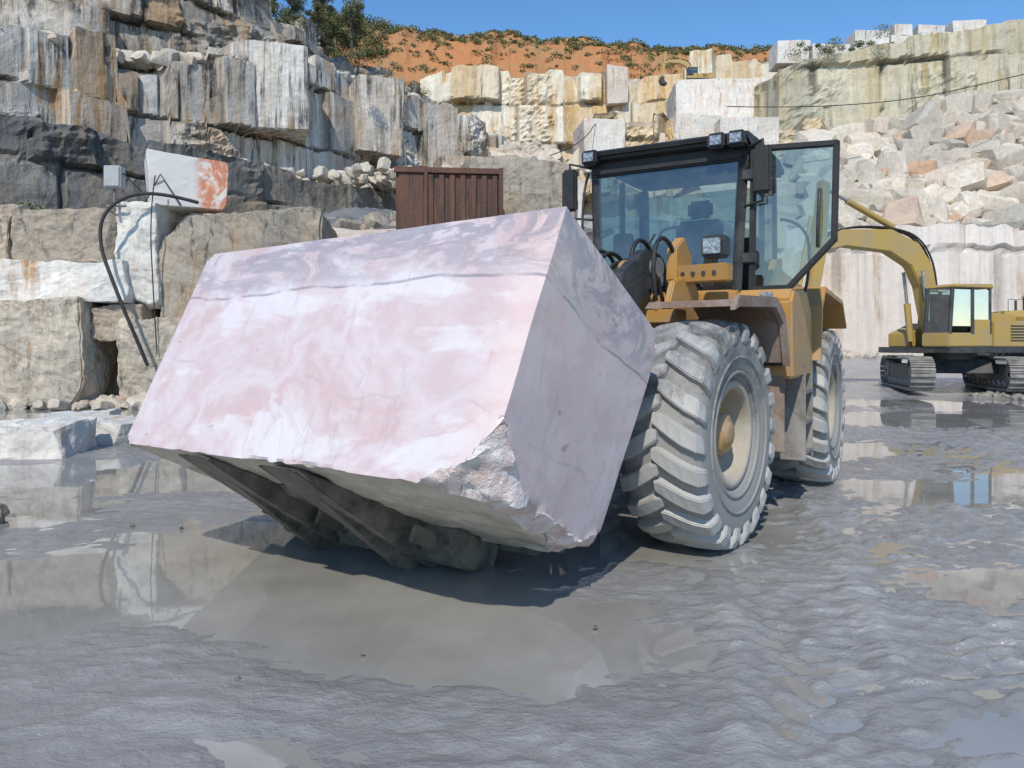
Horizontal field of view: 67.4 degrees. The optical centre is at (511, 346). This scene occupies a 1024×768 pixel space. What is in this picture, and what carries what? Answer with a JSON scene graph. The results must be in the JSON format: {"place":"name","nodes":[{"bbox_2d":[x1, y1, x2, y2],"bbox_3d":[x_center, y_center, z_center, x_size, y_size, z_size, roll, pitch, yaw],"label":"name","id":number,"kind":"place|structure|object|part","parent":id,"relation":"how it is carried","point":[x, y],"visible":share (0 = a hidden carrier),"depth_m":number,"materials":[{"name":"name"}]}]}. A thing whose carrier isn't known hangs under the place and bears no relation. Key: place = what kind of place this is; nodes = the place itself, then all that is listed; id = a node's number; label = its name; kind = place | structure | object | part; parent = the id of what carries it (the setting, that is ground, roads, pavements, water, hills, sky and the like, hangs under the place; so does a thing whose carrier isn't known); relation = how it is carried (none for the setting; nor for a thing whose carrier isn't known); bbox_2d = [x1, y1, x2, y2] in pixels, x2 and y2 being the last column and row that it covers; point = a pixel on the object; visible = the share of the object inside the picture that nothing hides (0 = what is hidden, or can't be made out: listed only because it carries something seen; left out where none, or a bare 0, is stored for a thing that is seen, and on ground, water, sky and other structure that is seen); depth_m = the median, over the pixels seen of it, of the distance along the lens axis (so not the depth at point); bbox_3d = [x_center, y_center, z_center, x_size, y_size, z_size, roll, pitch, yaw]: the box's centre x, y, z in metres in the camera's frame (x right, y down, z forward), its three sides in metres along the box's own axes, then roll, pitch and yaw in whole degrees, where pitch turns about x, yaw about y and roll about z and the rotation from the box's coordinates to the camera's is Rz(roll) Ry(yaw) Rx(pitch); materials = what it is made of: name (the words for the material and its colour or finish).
{"place":"outdoors","nodes":[
{"label":"outdoors","id":0,"kind":"place"},
{"bbox_2d":[0,113,395,212],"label":"quarry cliff","id":1,"kind":"structure","parent":0,"point":[43,163],"depth_m":33.04,"materials":[{"name":"stone"}]},
{"bbox_2d":[433,155,468,167],"bbox_3d":[-4.433,-11.180,57.550,2.569,5.741,3.094,0,0,-17],"label":"marble outcrop","id":2,"kind":"object","parent":1,"relation":"on","point":[454,161],"visible":0.09,"depth_m":56.09,"materials":[{"name":"beige stone"}]},
{"bbox_2d":[489,138,562,161],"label":"rubble slope","id":3,"kind":"structure","parent":1,"relation":"on","point":[515,148],"depth_m":73.37,"materials":[{"name":"stone"}]},
{"bbox_2d":[0,0,419,94],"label":"quarry cliff","id":4,"kind":"structure","parent":0,"point":[184,26],"depth_m":54.93,"materials":[{"name":"stone"}]},
{"bbox_2d":[271,0,278,8],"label":"tree","id":5,"kind":"object","parent":4,"relation":"on","point":[276,4],"visible":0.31,"depth_m":64.51,"materials":[{"name":"green plant"}]},
{"bbox_2d":[279,0,308,19],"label":"tree","id":6,"kind":"object","parent":4,"relation":"on","point":[297,7],"visible":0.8,"depth_m":65.96,"materials":[{"name":"green plant"}]},
{"bbox_2d":[304,0,335,39],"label":"tree","id":7,"kind":"object","parent":4,"relation":"on","point":[318,17],"visible":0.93,"depth_m":68.72,"materials":[{"name":"green plant"}]},
{"bbox_2d":[308,5,340,52],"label":"tree","id":8,"kind":"object","parent":4,"relation":"on","point":[329,34],"visible":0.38,"depth_m":73.01,"materials":[{"name":"green plant"}]},
{"bbox_2d":[332,0,365,57],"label":"tree","id":9,"kind":"object","parent":4,"relation":"on","point":[352,12],"visible":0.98,"depth_m":73.87,"materials":[{"name":"green plant"}]},
{"bbox_2d":[0,25,506,185],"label":"quarry cliff","id":10,"kind":"structure","parent":0,"point":[79,77],"depth_m":43.76,"materials":[{"name":"stone"}]},
{"bbox_2d":[236,38,308,146],"bbox_3d":[-15.034,-15.560,47.912,4.509,5.381,4.389,0,0,-20],"label":"marble outcrop","id":11,"kind":"object","parent":10,"relation":"on","point":[281,89],"visible":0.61,"depth_m":46.15,"materials":[{"name":"white stone"}]},
{"bbox_2d":[349,74,404,166],"bbox_3d":[-9.984,-16.007,55.000,3.437,5.503,4.246,0,0,-29],"label":"marble outcrop","id":12,"kind":"object","parent":10,"relation":"on","point":[378,101],"visible":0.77,"depth_m":53.17,"materials":[{"name":"white stone"}]},
{"bbox_2d":[422,103,458,166],"bbox_3d":[-6.601,-16.429,64.032,2.962,6.351,4.187,0,0,-29],"label":"marble outcrop","id":13,"kind":"object","parent":10,"relation":"on","point":[440,128],"visible":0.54,"depth_m":62.11,"materials":[{"name":"white stone"}]},
{"bbox_2d":[324,207,612,233],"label":"gravel slope","id":14,"kind":"structure","parent":0,"point":[355,213],"depth_m":30.01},
{"bbox_2d":[461,154,573,215],"bbox_3d":[0.039,-4.518,24.804,3.635,2.799,2.637,0,0,-6],"label":"stone block","id":15,"kind":"object","parent":14,"relation":"on","point":[531,185],"depth_m":23.62,"materials":[{"name":"grey stone"}]},
{"bbox_2d":[574,178,582,226],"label":"stone block","id":16,"kind":"structure","parent":14,"relation":"on","point":[577,213],"depth_m":24.30,"materials":[{"name":"grey stone"}]},
{"bbox_2d":[0,357,1023,767],"bbox_3d":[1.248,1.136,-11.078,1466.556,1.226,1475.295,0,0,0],"label":"ground","id":17,"kind":"structure","parent":0,"point":[110,695],"depth_m":3.70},
{"bbox_2d":[0,417,96,459],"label":"stone block","id":18,"kind":"object","parent":17,"relation":"on","point":[41,438],"depth_m":10.89,"materials":[{"name":"white stone"}]},
{"bbox_2d":[0,297,115,408],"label":"stone block","id":19,"kind":"object","parent":17,"relation":"on","point":[50,348],"depth_m":19.53,"materials":[{"name":"beige stone"}]},
{"bbox_2d":[0,258,137,304],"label":"stone block","id":20,"kind":"object","parent":19,"relation":"on","point":[53,278],"depth_m":19.85,"materials":[{"name":"white stone"}]},
{"bbox_2d":[0,202,25,260],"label":"stone block","id":21,"kind":"object","parent":20,"relation":"on","point":[6,241],"depth_m":20.07,"materials":[{"name":"beige stone"}]},
{"bbox_2d":[11,207,118,262],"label":"stone block","id":22,"kind":"structure","parent":20,"relation":"on","point":[43,233],"depth_m":19.98,"materials":[{"name":"grey stone"}]},
{"bbox_2d":[104,165,142,211],"bbox_3d":[-10.103,-4.090,19.988,0.935,1.180,0.305,0,0,0],"label":"electrical cabinet","id":23,"kind":"object","parent":22,"relation":"on","point":[114,177],"visible":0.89,"depth_m":19.86,"materials":[{"name":"grey metal"}]},
{"bbox_3d":[-10.350,-4.390,19.847,0.380,0.500,0.023,0,0,0],"label":"cabinet door","id":24,"kind":"part","parent":23,"relation":"part of","materials":[{"name":"grey paint"}]},
{"bbox_2d":[41,411,121,418],"bbox_3d":[-8.325,1.514,14.868,1.272,0.545,0.788,0,0,-11],"label":"stone block","id":25,"kind":"object","parent":17,"relation":"on","point":[69,414],"depth_m":14.61,"materials":[{"name":"white stone"}]},
{"bbox_2d":[65,416,135,444],"bbox_3d":[-6.881,1.482,12.957,1.739,0.558,1.336,0,0,6],"label":"stone block","id":26,"kind":"object","parent":17,"relation":"on","point":[113,431],"depth_m":12.31,"materials":[{"name":"white stone"}]},
{"bbox_2d":[115,318,180,397],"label":"stone block","id":27,"kind":"structure","parent":17,"relation":"on","point":[135,374],"depth_m":19.97,"materials":[{"name":"beige stone"}]},
{"bbox_2d":[91,304,159,340],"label":"stone block","id":28,"kind":"structure","parent":27,"relation":"on","point":[108,320],"depth_m":19.97,"materials":[{"name":"beige stone"}]},
{"bbox_2d":[114,201,181,308],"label":"stone block","id":29,"kind":"structure","parent":28,"relation":"on","point":[133,232],"depth_m":20.07,"materials":[{"name":"white stone"}]},
{"bbox_2d":[143,173,181,205],"bbox_3d":[-9.225,-4.055,20.150,1.084,0.930,0.140,0,0,0],"label":"tripod stand","id":30,"kind":"object","parent":29,"relation":"on","point":[167,185],"visible":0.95,"depth_m":20.14,"materials":[{"name":"metal"}]},
{"bbox_2d":[144,149,228,216],"bbox_3d":[-9.077,-4.392,21.279,2.064,1.532,1.886,0,0,-32],"label":"marble block","id":31,"kind":"object","parent":29,"relation":"on","point":[204,182],"depth_m":20.57,"materials":[{"name":"white stone"}]},
{"bbox_2d":[158,209,337,318],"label":"stone block","id":32,"kind":"structure","parent":17,"relation":"on","point":[192,244],"depth_m":20.22,"materials":[{"name":"grey stone"}]},
{"bbox_2d":[0,399,1023,767],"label":"puddle water","id":33,"kind":"structure","parent":17,"relation":"on","point":[278,591],"depth_m":4.99,"materials":[{"name":"grey liquid"}]},
{"bbox_2d":[0,448,1009,680],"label":"mud clods","id":34,"kind":"object","parent":33,"relation":"on","point":[4,511],"visible":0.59,"depth_m":6.91,"materials":[{"name":"soil"}]},
{"bbox_2d":[0,30,1023,410],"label":"loose stones","id":35,"kind":"object","parent":17,"relation":"on","point":[356,174],"visible":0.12,"depth_m":43.09,"materials":[{"name":"grey stone"}]},
{"bbox_2d":[179,129,846,572],"bbox_3d":[1.563,-0.193,8.030,3.503,3.833,9.186,0,0,40],"label":"wheel loader","id":36,"kind":"object","parent":17,"relation":"on","point":[745,389],"visible":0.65,"depth_m":6.52,"materials":[{"name":"metal"}]},
{"bbox_2d":[126,207,659,552],"bbox_3d":[-0.935,0.333,5.577,3.636,1.655,1.626,0,-25,36],"label":"marble block","id":37,"kind":"object","parent":36,"relation":"on","point":[485,379],"depth_m":4.59,"materials":[{"name":"pink stone"}]},
{"bbox_2d":[798,180,1023,391],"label":"excavator","id":38,"kind":"object","parent":17,"relation":"on","point":[957,328],"visible":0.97,"depth_m":24.48,"materials":[{"name":"metal"}]},
{"bbox_2d":[977,295,1023,356],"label":"excavator","id":39,"kind":"object","parent":17,"relation":"on","point":[1017,313],"visible":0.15,"depth_m":37.66,"materials":[{"name":"metal"}]},
{"bbox_3d":[-3.013,-0.569,22.095,3.670,5.166,2.009,0,0,0],"label":"stone block","id":40,"kind":"object","parent":17,"relation":"on","visible":0},
{"bbox_2d":[394,166,502,229],"bbox_3d":[-1.852,-4.010,22.328,3.050,2.020,1.730,0,0,-6],"label":"shipping container","id":41,"kind":"object","parent":40,"relation":"on","point":[426,195],"visible":0.68,"depth_m":21.54,"materials":[{"name":"brown metal"}]},
{"bbox_2d":[405,150,406,165],"bbox_3d":[-3.025,-4.500,22.000,0.107,2.201,0.060,0,0,0],"label":"steel pole","id":42,"kind":"object","parent":41,"relation":"attached to","point":[405,158],"visible":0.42,"depth_m":21.97,"materials":[{"name":"grey metal"}]},
{"bbox_2d":[318,24,768,85],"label":"hill","id":43,"kind":"structure","parent":0,"point":[461,53],"depth_m":100.77,"materials":[{"name":"orange soil"}]},
{"bbox_2d":[0,1,893,208],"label":"shrubs","id":44,"kind":"object","parent":43,"relation":"on","point":[380,25],"visible":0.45,"depth_m":101.68,"materials":[{"name":"green plant"}]},
{"bbox_2d":[106,214,1023,397],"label":"quarry wall","id":45,"kind":"structure","parent":0,"point":[866,288],"depth_m":43.79,"materials":[{"name":"white stone"}]},
{"bbox_2d":[98,192,198,365],"bbox_3d":[-9.271,-1.718,19.566,2.374,4.470,0.552,0,0,-15],"label":"hose","id":46,"kind":"object","parent":45,"relation":"attached to","point":[106,264],"visible":1,"depth_m":19.40,"materials":[{"name":"rubber"}]},
{"bbox_2d":[150,175,157,353],"bbox_3d":[-9.221,-2.100,19.808,0.073,4.603,0.214,0,0,27],"label":"cable","id":47,"kind":"object","parent":45,"relation":"attached to","point":[152,263],"visible":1,"depth_m":19.77,"materials":[{"name":"rubber"}]},
{"bbox_2d":[258,209,395,229],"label":"bench stones","id":48,"kind":"object","parent":45,"relation":"on","point":[373,220],"visible":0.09,"depth_m":25.34,"materials":[{"name":"grey stone"}]},
{"bbox_2d":[673,160,803,225],"bbox_3d":[40.000,-15.416,56.300,52.000,18.416,21.400,0,0,0],"label":"rubble bed","id":49,"kind":"object","parent":45,"relation":"on","point":[723,197],"visible":0.1,"depth_m":53.14,"materials":[{"name":"stone"}]},
{"bbox_2d":[783,87,1023,230],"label":"rubble slope","id":50,"kind":"structure","parent":45,"relation":"on","point":[957,158],"depth_m":52.05,"materials":[{"name":"stone"}]},
{"bbox_2d":[727,74,1023,107],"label":"overhead cable","id":51,"kind":"object","parent":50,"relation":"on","point":[882,101],"visible":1,"depth_m":50.92,"materials":[{"name":"rubber"}]},
{"bbox_2d":[420,48,776,163],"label":"quarry cliff","id":52,"kind":"structure","parent":0,"point":[552,107],"depth_m":94.78,"materials":[{"name":"beige stone"}]},
{"bbox_2d":[603,65,627,107],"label":"marble outcrop","id":53,"kind":"object","parent":52,"relation":"on","point":[615,77],"visible":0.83,"depth_m":93.00,"materials":[{"name":"white stone"}]},
{"bbox_2d":[274,0,1023,48],"label":"sky","id":54,"kind":"structure","parent":0,"point":[683,23],"materials":[{"name":"blue"}]},
{"bbox_2d":[562,111,833,222],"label":"quarry cliff","id":55,"kind":"structure","parent":0,"point":[636,133],"depth_m":73.51,"materials":[{"name":"beige stone"}]},
{"bbox_2d":[550,124,625,206],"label":"hanging cable","id":56,"kind":"object","parent":55,"relation":"hanging from","point":[575,144],"visible":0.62,"depth_m":66.88,"materials":[{"name":"rubber"}]},
{"bbox_2d":[573,119,624,175],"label":"marble outcrop","id":57,"kind":"object","parent":55,"relation":"on","point":[605,134],"visible":0.54,"depth_m":73.12,"materials":[{"name":"white stone"}]},
{"bbox_2d":[640,133,665,196],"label":"marble outcrop","id":58,"kind":"object","parent":55,"relation":"on","point":[659,193],"visible":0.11,"depth_m":73.97,"materials":[{"name":"white stone"}]},
{"bbox_2d":[669,112,720,139],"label":"marble outcrop","id":59,"kind":"object","parent":55,"relation":"on","point":[688,125],"visible":0.31,"depth_m":73.93,"materials":[{"name":"white stone"}]},
{"bbox_2d":[666,77,768,118],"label":"marble outcrop","id":60,"kind":"object","parent":55,"relation":"on","point":[708,96],"visible":0.38,"depth_m":78.01,"materials":[{"name":"white stone"}]},
{"bbox_2d":[659,51,712,85],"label":"excavator","id":61,"kind":"object","parent":60,"relation":"on","point":[692,74],"visible":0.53,"depth_m":80.21,"materials":[{"name":"metal"}]},
{"bbox_2d":[714,117,778,158],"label":"marble outcrop","id":62,"kind":"object","parent":55,"relation":"on","point":[765,128],"visible":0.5,"depth_m":71.97,"materials":[{"name":"white stone"}]},
{"bbox_2d":[768,40,809,71],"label":"marble block","id":63,"kind":"object","parent":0,"point":[777,51],"depth_m":75.32,"materials":[{"name":"white stone"}]},
{"bbox_2d":[753,19,1023,139],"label":"quarry cliff","id":64,"kind":"structure","parent":0,"point":[913,66],"depth_m":72.13,"materials":[{"name":"beige stone"}]},
{"bbox_2d":[809,43,849,58],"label":"marble block","id":65,"kind":"object","parent":64,"relation":"on","point":[814,52],"depth_m":74.96,"materials":[{"name":"white stone"}]},
{"bbox_2d":[850,43,882,50],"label":"marble block","id":66,"kind":"object","parent":64,"relation":"on","point":[861,47],"depth_m":74.94,"materials":[{"name":"white stone"}]},
{"bbox_2d":[845,30,889,45],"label":"marble block","id":67,"kind":"object","parent":66,"relation":"on","point":[865,36],"depth_m":75.44,"materials":[{"name":"white stone"}]},
{"bbox_2d":[889,35,912,42],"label":"marble block","id":68,"kind":"object","parent":64,"relation":"on","point":[898,38],"depth_m":75.35,"materials":[{"name":"white stone"}]},
{"bbox_2d":[889,24,912,36],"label":"marble block","id":69,"kind":"object","parent":68,"relation":"on","point":[902,29],"depth_m":75.40,"materials":[{"name":"white stone"}]},
{"bbox_2d":[918,32,949,34],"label":"marble block","id":70,"kind":"object","parent":64,"relation":"on","point":[923,33],"depth_m":74.39,"materials":[{"name":"white stone"}]},
{"bbox_2d":[913,25,945,34],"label":"marble block","id":71,"kind":"object","parent":70,"relation":"on","point":[917,29],"depth_m":75.40,"materials":[{"name":"white stone"}]},
{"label":"marble block","id":72,"kind":"object","parent":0,"visible":0},
{"bbox_2d":[945,19,986,31],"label":"marble block","id":73,"kind":"object","parent":72,"relation":"on","point":[956,25],"depth_m":75.44,"materials":[{"name":"white stone"}]}
]}

